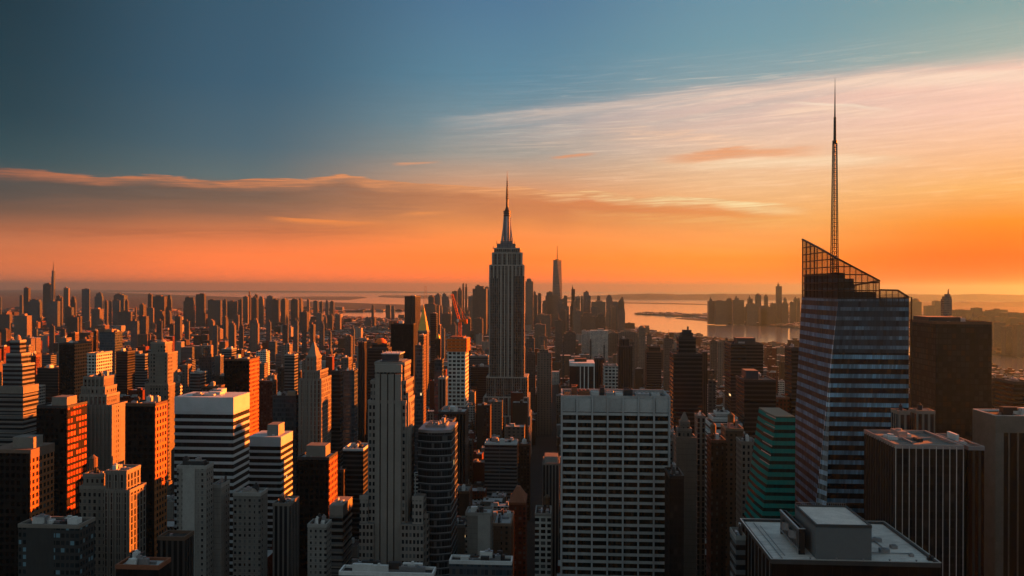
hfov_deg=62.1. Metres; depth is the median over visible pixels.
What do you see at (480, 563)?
building
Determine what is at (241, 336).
tower
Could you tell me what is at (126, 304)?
tower
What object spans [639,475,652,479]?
window
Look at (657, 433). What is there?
window
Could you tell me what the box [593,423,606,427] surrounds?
window
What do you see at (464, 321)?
tower crane
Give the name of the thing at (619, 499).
window
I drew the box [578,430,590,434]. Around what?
window
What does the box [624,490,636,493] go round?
window
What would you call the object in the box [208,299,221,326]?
tower
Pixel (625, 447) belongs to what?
window
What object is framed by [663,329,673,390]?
tower
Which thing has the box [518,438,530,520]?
apartment building
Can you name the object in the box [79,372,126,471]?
setback tower
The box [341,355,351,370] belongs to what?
apartment building
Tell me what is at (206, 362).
glass tower
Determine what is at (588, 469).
window
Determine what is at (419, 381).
glass tower
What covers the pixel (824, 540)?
office block
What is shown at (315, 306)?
tower
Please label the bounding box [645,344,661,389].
setback tower
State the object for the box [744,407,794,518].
glass tower
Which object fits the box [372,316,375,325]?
tower
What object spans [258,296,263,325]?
tower
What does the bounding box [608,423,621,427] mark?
window
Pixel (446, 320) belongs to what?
tower
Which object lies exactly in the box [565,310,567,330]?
tower
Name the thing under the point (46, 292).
tower
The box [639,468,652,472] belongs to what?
window
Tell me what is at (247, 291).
hills
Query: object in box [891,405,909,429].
slab tower
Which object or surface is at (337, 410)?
slab tower
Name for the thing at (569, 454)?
window
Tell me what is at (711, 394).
tower
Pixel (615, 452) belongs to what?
office block
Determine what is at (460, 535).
apartment building
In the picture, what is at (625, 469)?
window
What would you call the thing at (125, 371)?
slab tower
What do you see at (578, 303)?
tower
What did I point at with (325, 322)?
tower
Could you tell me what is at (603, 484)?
window
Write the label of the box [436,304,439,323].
tower
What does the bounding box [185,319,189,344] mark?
tower
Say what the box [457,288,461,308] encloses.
tower
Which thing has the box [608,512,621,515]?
window
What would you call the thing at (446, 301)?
tower
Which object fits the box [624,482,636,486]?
window
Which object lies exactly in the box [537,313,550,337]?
tower
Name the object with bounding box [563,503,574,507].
window
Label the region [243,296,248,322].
tower
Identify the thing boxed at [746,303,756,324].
tower
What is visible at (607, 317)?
tower
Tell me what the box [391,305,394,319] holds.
tower
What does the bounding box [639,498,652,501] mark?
window
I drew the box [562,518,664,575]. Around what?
windows
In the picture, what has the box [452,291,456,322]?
tower
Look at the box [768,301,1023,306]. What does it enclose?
hills
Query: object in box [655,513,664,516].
window
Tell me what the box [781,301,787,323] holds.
tower
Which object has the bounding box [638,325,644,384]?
tower
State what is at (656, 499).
window
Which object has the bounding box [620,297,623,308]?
tower
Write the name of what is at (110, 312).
tower
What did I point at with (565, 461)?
window
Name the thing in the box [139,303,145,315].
tower
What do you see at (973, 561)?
office tower
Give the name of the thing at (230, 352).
office tower
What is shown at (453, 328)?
tower
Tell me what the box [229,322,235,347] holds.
tower
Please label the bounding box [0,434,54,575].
office tower
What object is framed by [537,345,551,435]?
tower
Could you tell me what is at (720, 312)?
tower
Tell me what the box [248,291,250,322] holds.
tower
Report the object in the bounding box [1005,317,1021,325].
tower
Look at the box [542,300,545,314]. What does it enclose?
tower
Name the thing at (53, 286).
needle tower
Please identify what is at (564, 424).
window
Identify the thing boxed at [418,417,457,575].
glass office
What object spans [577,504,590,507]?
window
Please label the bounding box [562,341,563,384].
tower
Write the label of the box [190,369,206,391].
apartment building
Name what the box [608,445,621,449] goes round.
window
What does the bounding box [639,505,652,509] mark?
window
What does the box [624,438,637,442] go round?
window
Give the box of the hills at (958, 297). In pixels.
[562,293,1023,300]
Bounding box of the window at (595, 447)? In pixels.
[593,445,606,449]
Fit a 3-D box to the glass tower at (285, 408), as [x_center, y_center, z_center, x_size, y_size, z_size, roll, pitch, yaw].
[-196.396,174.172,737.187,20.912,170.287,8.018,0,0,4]
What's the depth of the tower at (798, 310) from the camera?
6380.99 m
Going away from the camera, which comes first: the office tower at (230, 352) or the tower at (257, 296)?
the office tower at (230, 352)
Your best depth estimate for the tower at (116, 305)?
5208.02 m
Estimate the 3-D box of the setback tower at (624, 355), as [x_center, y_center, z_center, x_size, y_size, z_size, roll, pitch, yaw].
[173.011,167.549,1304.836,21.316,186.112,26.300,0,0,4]
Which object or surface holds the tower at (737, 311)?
on the island at (699, 319)
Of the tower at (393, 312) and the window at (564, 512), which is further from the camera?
the tower at (393, 312)
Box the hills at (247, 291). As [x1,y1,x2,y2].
[0,290,472,292]
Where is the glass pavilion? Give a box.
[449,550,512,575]
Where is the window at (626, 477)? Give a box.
[624,475,636,479]
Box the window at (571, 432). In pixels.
[563,430,575,434]
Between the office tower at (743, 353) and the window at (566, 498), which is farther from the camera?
the office tower at (743, 353)
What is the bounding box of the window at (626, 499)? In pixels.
[624,497,636,501]
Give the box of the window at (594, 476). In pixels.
[593,475,605,478]
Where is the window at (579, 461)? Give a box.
[578,460,590,463]
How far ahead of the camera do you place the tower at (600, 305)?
4579.40 m
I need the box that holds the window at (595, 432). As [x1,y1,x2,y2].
[593,430,606,434]
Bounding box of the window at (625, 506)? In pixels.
[624,505,636,508]
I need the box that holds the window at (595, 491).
[593,489,605,493]
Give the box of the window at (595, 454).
[593,452,606,456]
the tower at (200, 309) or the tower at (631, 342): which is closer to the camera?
the tower at (631, 342)
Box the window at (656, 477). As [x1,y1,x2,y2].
[655,476,664,479]
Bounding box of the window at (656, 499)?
[655,498,664,501]
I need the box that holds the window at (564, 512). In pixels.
[563,511,574,514]
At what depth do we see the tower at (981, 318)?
4458.25 m
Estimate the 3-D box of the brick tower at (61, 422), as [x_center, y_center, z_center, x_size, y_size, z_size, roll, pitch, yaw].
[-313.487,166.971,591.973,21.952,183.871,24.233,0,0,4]
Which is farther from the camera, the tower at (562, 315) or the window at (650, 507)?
the tower at (562, 315)
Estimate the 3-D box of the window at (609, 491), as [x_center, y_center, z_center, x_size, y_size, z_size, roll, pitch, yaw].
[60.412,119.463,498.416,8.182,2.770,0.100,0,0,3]
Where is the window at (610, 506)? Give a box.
[608,504,621,508]
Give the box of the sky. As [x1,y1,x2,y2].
[0,0,1023,292]
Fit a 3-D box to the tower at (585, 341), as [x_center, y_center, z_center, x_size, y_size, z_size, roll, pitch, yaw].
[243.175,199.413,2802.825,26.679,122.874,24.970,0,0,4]
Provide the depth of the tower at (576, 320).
3784.49 m
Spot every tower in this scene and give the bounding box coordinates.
[0,313,11,329]
[0,335,38,445]
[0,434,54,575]
[2,328,6,345]
[14,314,31,339]
[19,295,22,314]
[24,287,30,314]
[28,299,41,326]
[32,327,37,336]
[36,395,86,516]
[37,365,58,402]
[43,283,50,319]
[47,300,59,327]
[49,324,54,351]
[51,263,54,299]
[59,340,91,400]
[60,297,62,324]
[61,328,65,336]
[63,287,69,317]
[65,306,73,326]
[67,315,78,332]
[71,296,76,315]
[72,302,75,316]
[76,315,81,336]
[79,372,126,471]
[79,455,104,575]
[82,288,89,321]
[87,349,111,375]
[91,305,103,329]
[93,329,97,351]
[94,292,103,308]
[100,329,122,373]
[104,460,145,575]
[105,300,107,324]
[109,300,111,324]
[112,296,119,325]
[114,293,127,311]
[116,350,134,394]
[117,310,131,330]
[125,298,128,309]
[125,398,167,556]
[131,319,138,349]
[135,353,147,387]
[138,315,148,333]
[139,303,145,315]
[145,339,179,494]
[147,307,153,322]
[148,293,152,307]
[153,295,167,324]
[155,310,164,328]
[156,319,162,339]
[167,310,171,327]
[168,295,171,312]
[169,323,174,335]
[174,387,249,575]
[175,314,181,340]
[183,296,194,325]
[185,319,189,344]
[196,293,205,326]
[199,347,214,383]
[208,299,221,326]
[209,319,214,339]
[213,325,217,355]
[215,354,223,383]
[222,299,226,324]
[222,346,236,358]
[223,316,227,338]
[224,355,258,435]
[227,300,237,318]
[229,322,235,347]
[234,314,239,329]
[238,299,242,325]
[239,325,243,348]
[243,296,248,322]
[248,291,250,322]
[249,422,292,547]
[250,318,253,351]
[251,296,256,319]
[251,318,258,351]
[255,294,258,319]
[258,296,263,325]
[266,295,273,325]
[266,320,270,340]
[272,299,279,326]
[272,390,298,495]
[281,298,288,324]
[282,319,288,343]
[284,352,297,394]
[291,298,298,325]
[293,318,298,351]
[297,442,337,575]
[298,342,331,455]
[299,298,302,311]
[299,311,308,331]
[302,329,306,353]
[307,298,309,320]
[310,323,315,347]
[313,300,317,315]
[316,312,322,330]
[319,301,322,312]
[319,321,323,350]
[324,315,326,328]
[325,300,328,317]
[327,314,332,329]
[329,331,331,355]
[329,494,351,575]
[330,300,333,318]
[331,369,342,468]
[336,313,341,330]
[337,465,345,497]
[343,367,357,447]
[343,442,367,538]
[344,335,352,362]
[351,325,354,354]
[358,340,370,442]
[359,350,429,566]
[364,317,370,325]
[367,338,391,442]
[371,304,373,319]
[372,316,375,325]
[386,305,390,317]
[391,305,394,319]
[391,321,415,442]
[405,295,420,344]
[415,343,423,471]
[418,301,428,405]
[418,332,425,423]
[424,303,436,329]
[428,295,433,303]
[430,311,437,379]
[434,295,440,304]
[434,356,443,420]
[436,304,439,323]
[438,323,440,337]
[438,406,468,483]
[440,305,442,325]
[441,326,444,358]
[442,312,451,331]
[443,296,449,309]
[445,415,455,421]
[447,336,469,406]
[451,322,455,335]
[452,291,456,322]
[454,308,461,327]
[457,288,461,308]
[462,283,463,309]
[463,316,470,336]
[465,284,466,312]
[468,295,472,322]
[473,285,487,335]
[474,317,482,343]
[483,177,531,453]
[485,286,488,322]
[485,437,517,499]
[509,485,526,575]
[525,278,532,329]
[526,335,534,372]
[527,348,535,412]
[533,294,536,327]
[535,323,545,347]
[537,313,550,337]
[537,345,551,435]
[538,293,540,314]
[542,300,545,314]
[545,291,551,327]
[552,246,561,299]
[552,294,558,326]
[555,319,561,360]
[557,299,562,319]
[560,308,564,336]
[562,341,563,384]
[563,305,568,331]
[564,331,575,359]
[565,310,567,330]
[569,358,594,388]
[571,285,574,331]
[573,309,580,333]
[577,296,579,309]
[581,295,582,315]
[581,312,594,333]
[582,330,589,357]
[583,291,588,312]
[587,294,590,312]
[590,328,607,360]
[590,339,591,359]
[591,306,596,316]
[592,299,605,329]
[594,355,603,388]
[595,313,604,329]
[603,345,604,362]
[603,362,617,388]
[606,295,611,327]
[606,309,608,327]
[608,330,617,356]
[611,306,615,330]
[613,301,617,330]
[617,337,632,388]
[618,300,621,311]
[618,308,624,331]
[618,329,637,367]
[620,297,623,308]
[629,338,633,388]
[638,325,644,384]
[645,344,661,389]
[647,332,651,344]
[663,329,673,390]
[664,464,683,575]
[669,329,702,433]
[669,344,675,390]
[670,425,674,466]
[673,412,696,575]
[694,409,705,575]
[705,407,744,536]
[706,423,725,575]
[707,297,713,323]
[708,374,715,412]
[710,338,716,380]
[714,300,726,324]
[717,339,722,385]
[723,337,727,375]
[725,337,762,413]
[726,298,731,322]
[732,296,743,323]
[736,369,775,438]
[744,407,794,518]
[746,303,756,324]
[747,295,752,303]
[755,293,760,321]
[759,304,770,324]
[761,306,766,324]
[764,294,767,303]
[769,303,775,323]
[776,284,781,323]
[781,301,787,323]
[785,344,798,415]
[790,301,793,323]
[793,297,796,321]
[795,96,911,518]
[796,298,799,321]
[864,429,963,575]
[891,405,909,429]
[909,298,921,320]
[909,403,934,433]
[910,316,991,441]
[923,305,934,315]
[932,300,940,315]
[935,433,984,575]
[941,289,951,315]
[952,309,970,319]
[970,307,981,316]
[972,406,1023,575]
[973,316,988,321]
[982,310,994,321]
[991,308,1007,316]
[992,316,1002,321]
[992,321,1005,347]
[992,375,999,408]
[998,312,1023,322]
[1001,325,1011,354]
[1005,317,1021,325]
[1012,323,1023,356]
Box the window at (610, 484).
[608,482,621,486]
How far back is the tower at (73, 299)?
5795.49 m
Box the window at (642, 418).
[639,416,652,420]
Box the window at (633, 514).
[624,512,636,516]
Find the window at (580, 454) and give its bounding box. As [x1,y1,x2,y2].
[578,452,590,456]
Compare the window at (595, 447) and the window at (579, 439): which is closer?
the window at (595, 447)
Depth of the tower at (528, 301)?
4948.02 m
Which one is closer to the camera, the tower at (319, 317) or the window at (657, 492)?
the window at (657, 492)
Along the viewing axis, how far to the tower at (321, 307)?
6603.35 m
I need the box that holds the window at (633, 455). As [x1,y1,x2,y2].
[624,453,637,457]
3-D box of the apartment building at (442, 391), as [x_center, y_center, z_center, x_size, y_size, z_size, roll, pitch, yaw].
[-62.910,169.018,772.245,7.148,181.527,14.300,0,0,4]
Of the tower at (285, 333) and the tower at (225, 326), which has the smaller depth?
the tower at (285, 333)
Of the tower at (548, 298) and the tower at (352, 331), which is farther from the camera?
the tower at (548, 298)
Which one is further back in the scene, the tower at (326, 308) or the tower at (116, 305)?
the tower at (326, 308)
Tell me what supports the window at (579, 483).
in the office block at (615, 452)
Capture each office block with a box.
[560,384,670,575]
[740,502,940,575]
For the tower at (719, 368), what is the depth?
1974.21 m
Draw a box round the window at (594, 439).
[593,438,606,441]
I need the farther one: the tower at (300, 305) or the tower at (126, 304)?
the tower at (300, 305)
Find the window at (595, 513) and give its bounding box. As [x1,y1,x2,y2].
[593,511,605,515]
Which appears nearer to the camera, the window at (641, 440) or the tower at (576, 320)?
the window at (641, 440)
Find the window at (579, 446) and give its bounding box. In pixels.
[578,445,590,449]
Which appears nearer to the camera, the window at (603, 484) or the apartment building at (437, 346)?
the window at (603, 484)
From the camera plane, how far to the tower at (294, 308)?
5445.60 m
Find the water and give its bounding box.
[0,289,1023,370]
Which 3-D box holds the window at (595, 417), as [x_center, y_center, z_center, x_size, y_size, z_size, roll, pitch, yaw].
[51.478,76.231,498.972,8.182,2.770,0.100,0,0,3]
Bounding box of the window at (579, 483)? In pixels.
[577,482,590,485]
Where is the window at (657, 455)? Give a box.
[655,453,667,457]
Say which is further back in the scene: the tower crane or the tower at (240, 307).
the tower at (240, 307)
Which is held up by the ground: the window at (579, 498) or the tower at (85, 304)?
the tower at (85, 304)
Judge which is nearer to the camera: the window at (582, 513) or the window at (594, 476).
the window at (594, 476)
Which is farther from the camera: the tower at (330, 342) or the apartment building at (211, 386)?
the tower at (330, 342)
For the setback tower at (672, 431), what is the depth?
594.32 m
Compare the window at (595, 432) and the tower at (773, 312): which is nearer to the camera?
the window at (595, 432)
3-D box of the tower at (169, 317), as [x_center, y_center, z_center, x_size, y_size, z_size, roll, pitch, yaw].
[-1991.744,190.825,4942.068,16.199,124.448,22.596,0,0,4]
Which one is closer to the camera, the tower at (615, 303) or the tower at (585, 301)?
the tower at (615, 303)
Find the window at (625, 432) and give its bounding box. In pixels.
[624,431,637,434]
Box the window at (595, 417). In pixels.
[593,415,606,419]
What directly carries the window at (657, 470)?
in the office block at (615, 452)
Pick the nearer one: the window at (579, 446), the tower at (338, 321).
the window at (579, 446)
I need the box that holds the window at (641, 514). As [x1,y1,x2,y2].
[639,512,652,516]
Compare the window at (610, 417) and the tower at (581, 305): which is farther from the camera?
the tower at (581, 305)
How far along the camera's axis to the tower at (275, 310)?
5147.37 m
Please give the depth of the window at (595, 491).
498.88 m
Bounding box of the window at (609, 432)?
[608,431,621,434]
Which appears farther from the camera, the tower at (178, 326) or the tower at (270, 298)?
the tower at (270, 298)
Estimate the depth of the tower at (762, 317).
6101.11 m
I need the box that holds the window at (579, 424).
[578,423,590,426]
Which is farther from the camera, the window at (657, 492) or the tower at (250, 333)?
the tower at (250, 333)
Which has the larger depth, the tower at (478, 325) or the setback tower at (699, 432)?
the tower at (478, 325)
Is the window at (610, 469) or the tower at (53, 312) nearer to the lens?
the window at (610, 469)
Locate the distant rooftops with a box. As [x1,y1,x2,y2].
[0,306,1023,575]
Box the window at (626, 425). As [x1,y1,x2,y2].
[624,423,637,427]
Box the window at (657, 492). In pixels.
[655,490,664,494]
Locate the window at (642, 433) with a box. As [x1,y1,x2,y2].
[639,431,652,435]
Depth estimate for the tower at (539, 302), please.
5634.36 m
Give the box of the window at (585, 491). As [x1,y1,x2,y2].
[577,489,590,493]
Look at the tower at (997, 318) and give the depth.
4549.78 m
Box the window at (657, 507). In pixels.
[655,505,664,509]
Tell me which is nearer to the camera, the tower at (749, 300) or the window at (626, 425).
the window at (626, 425)
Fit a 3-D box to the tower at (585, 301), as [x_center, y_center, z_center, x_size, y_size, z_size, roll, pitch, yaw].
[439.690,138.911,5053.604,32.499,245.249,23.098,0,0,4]
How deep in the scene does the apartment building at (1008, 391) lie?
687.32 m
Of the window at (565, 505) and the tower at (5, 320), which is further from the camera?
the tower at (5, 320)
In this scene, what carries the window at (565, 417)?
in the office block at (615, 452)
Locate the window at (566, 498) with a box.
[563,496,574,500]
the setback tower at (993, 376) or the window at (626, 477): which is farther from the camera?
the setback tower at (993, 376)
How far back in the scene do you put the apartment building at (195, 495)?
440.80 m
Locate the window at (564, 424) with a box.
[563,423,575,426]
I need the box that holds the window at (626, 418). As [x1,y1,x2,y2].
[624,416,637,420]
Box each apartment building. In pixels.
[18,512,94,575]
[31,355,39,374]
[71,331,78,340]
[115,550,170,575]
[157,526,193,575]
[176,459,213,575]
[182,362,191,394]
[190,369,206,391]
[201,382,224,391]
[213,475,229,575]
[233,484,267,575]
[259,378,276,430]
[272,495,299,575]
[278,364,284,393]
[307,515,331,575]
[339,560,435,575]
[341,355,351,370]
[435,334,440,358]
[438,374,447,410]
[457,482,472,515]
[457,514,464,554]
[465,503,493,554]
[469,353,488,389]
[471,363,488,436]
[493,511,513,575]
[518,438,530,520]
[535,494,551,575]
[542,453,559,575]
[700,349,707,416]
[721,413,743,575]
[730,525,745,575]
[736,434,754,527]
[776,394,789,412]
[994,375,1023,408]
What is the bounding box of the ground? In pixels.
[0,291,705,575]
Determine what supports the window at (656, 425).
in the office block at (615, 452)
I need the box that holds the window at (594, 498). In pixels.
[593,497,605,500]
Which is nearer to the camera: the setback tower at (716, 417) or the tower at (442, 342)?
the setback tower at (716, 417)
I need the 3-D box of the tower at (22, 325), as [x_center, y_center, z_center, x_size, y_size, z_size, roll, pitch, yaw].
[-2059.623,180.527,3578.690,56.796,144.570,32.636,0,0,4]
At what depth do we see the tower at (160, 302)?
5398.27 m
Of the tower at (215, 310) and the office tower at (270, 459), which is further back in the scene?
the tower at (215, 310)
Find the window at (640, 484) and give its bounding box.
[639,483,652,486]
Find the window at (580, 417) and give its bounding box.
[578,415,590,419]
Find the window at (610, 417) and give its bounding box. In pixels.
[609,416,621,419]
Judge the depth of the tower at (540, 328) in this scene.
3000.06 m
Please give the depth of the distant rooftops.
2432.94 m
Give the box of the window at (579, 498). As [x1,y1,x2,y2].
[577,496,590,500]
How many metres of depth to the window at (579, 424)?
499.49 m
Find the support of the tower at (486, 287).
on the ground
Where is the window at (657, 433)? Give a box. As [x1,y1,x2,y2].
[655,431,667,435]
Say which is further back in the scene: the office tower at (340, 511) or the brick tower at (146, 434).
the brick tower at (146, 434)
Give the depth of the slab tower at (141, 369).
1235.42 m
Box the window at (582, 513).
[577,511,590,515]
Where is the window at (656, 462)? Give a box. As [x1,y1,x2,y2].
[655,461,667,464]
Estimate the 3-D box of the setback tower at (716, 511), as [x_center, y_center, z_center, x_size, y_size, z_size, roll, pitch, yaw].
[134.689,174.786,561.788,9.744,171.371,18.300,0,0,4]
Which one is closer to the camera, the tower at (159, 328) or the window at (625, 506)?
the window at (625, 506)
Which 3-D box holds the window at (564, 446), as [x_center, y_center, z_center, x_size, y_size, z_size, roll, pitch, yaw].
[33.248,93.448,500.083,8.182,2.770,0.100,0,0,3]
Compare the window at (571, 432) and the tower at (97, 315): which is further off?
the tower at (97, 315)
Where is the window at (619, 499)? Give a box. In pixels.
[608,497,621,501]
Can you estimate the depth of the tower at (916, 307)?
6620.43 m
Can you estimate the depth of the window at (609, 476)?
498.39 m
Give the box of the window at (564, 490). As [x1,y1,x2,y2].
[563,489,574,492]
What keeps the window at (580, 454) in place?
in the office block at (615, 452)
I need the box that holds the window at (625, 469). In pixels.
[624,468,636,471]
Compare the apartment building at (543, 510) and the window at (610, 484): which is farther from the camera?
the apartment building at (543, 510)
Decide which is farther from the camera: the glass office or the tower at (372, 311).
the tower at (372, 311)
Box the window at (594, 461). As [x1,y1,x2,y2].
[593,460,606,463]
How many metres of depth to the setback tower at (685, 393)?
742.29 m
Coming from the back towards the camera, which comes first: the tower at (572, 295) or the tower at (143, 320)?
the tower at (572, 295)
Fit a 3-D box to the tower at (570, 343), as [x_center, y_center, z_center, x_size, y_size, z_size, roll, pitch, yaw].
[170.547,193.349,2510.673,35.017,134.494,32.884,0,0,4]
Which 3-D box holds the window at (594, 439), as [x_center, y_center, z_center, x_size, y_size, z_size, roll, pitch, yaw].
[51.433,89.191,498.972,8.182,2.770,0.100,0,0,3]
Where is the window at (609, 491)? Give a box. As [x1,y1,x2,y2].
[608,490,621,493]
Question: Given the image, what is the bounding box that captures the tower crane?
[451,293,466,335]
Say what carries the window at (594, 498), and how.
in the office block at (615, 452)
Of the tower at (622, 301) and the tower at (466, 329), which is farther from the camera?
the tower at (622, 301)
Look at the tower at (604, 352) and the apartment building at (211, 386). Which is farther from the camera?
the tower at (604, 352)
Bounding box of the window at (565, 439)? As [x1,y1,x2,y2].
[563,437,575,441]
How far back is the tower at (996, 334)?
3581.98 m
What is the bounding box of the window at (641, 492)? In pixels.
[639,490,652,494]
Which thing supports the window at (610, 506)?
in the office block at (615, 452)
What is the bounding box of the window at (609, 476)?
[608,475,621,478]
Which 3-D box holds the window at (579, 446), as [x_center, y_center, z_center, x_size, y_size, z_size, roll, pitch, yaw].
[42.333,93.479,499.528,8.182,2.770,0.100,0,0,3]
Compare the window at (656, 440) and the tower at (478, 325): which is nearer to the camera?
the window at (656, 440)
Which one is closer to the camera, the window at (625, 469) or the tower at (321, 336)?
the window at (625, 469)
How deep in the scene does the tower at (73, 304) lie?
5431.58 m
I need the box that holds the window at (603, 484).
[593,482,605,486]
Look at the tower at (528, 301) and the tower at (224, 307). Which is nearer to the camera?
the tower at (528, 301)
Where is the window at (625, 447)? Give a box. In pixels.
[624,446,637,449]
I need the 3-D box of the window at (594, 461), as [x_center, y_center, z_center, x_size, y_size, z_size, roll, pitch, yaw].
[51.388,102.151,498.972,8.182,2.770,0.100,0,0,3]
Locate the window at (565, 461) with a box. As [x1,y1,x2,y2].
[563,459,574,463]
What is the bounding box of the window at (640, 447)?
[639,446,652,449]
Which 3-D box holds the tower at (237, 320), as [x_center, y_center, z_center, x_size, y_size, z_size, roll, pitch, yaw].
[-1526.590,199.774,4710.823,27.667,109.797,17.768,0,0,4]
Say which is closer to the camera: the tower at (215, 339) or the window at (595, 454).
the window at (595, 454)
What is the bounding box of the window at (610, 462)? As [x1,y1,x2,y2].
[608,460,621,464]
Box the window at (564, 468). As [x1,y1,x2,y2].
[563,467,574,470]
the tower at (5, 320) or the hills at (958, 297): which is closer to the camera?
the tower at (5, 320)
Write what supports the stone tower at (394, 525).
on the ground
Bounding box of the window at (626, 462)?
[624,460,637,464]
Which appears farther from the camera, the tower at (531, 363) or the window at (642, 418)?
the tower at (531, 363)
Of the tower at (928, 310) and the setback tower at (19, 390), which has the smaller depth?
the setback tower at (19, 390)
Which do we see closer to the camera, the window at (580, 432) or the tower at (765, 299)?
the window at (580, 432)
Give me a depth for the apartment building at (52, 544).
414.95 m
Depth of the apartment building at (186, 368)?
1231.32 m
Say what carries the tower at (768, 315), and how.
on the shore
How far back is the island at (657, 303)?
14796.51 m
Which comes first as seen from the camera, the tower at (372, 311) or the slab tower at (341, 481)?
the slab tower at (341, 481)
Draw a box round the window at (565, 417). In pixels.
[563,415,575,419]
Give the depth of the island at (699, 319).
7168.81 m
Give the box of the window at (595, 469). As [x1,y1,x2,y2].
[593,467,606,471]
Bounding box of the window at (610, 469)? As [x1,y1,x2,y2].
[608,467,621,471]
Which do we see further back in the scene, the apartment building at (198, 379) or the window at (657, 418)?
the apartment building at (198, 379)
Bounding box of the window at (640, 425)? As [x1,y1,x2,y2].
[639,424,652,427]
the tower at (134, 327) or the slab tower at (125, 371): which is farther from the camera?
the tower at (134, 327)
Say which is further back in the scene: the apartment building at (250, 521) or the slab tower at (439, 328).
the slab tower at (439, 328)
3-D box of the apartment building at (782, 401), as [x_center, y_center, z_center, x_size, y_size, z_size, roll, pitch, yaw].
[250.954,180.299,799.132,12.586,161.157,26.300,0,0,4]
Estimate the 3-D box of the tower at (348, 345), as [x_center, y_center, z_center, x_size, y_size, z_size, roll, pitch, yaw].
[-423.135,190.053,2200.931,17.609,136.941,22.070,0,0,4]
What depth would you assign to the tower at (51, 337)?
2901.51 m
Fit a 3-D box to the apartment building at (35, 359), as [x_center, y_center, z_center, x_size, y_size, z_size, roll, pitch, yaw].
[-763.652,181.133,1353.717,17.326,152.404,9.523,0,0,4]
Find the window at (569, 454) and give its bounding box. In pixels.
[563,452,574,456]
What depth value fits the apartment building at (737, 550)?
335.20 m
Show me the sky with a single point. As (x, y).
(301, 145)
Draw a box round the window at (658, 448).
[655,446,667,450]
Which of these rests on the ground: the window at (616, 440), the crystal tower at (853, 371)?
the crystal tower at (853, 371)
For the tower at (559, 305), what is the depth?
4670.62 m
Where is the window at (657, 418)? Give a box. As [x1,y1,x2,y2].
[655,416,667,420]
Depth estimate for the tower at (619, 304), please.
4579.35 m
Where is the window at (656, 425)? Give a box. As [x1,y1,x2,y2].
[655,424,667,427]
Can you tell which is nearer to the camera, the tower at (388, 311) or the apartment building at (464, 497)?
the apartment building at (464, 497)
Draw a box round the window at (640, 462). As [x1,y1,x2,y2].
[639,461,652,464]
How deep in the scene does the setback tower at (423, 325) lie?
1517.63 m
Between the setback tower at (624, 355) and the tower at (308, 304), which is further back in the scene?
the tower at (308, 304)
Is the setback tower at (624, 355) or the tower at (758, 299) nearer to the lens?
the setback tower at (624, 355)
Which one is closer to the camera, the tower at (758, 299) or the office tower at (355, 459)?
the office tower at (355, 459)
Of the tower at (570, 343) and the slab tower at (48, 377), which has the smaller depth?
the slab tower at (48, 377)
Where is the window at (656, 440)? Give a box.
[655,439,667,442]
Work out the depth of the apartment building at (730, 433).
591.82 m
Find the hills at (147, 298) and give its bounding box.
[2,297,291,298]
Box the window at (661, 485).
[655,483,664,487]
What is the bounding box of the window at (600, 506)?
[593,504,605,508]
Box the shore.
[640,306,1023,355]
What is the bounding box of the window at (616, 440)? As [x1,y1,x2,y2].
[608,438,621,442]
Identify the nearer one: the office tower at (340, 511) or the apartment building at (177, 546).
the apartment building at (177, 546)
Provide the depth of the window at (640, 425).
497.30 m
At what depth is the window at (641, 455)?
497.30 m
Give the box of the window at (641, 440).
[639,438,652,442]
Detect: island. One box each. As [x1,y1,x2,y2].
[284,296,366,299]
[378,295,467,298]
[541,301,706,304]
[677,318,739,324]
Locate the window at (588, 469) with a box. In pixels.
[578,467,590,471]
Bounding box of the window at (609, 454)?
[608,453,621,456]
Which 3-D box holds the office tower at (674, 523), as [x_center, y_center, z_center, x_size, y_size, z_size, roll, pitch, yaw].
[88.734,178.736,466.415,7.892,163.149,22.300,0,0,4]
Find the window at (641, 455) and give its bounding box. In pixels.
[639,453,652,457]
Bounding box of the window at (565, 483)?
[563,481,574,485]
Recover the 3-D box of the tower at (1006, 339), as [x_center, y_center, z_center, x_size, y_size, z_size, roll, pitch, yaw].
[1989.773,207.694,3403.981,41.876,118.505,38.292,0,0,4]
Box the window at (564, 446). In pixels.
[563,445,574,448]
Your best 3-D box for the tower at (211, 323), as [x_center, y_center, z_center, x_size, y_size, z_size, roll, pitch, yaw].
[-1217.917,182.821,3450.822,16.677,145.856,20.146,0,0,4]
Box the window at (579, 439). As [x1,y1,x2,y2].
[578,438,590,441]
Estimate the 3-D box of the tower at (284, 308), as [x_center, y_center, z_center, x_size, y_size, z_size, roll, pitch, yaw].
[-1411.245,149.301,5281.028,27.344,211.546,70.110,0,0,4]
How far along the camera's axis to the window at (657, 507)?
496.75 m
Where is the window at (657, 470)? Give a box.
[655,468,664,472]
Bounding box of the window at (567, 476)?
[563,474,574,478]
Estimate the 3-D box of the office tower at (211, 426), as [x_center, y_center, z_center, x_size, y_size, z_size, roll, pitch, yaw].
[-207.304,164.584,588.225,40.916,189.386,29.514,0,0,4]
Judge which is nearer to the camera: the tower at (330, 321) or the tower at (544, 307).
the tower at (330, 321)
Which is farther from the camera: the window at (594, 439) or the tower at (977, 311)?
the tower at (977, 311)
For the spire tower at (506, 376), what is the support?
on the ground
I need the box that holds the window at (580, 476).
[578,474,590,478]

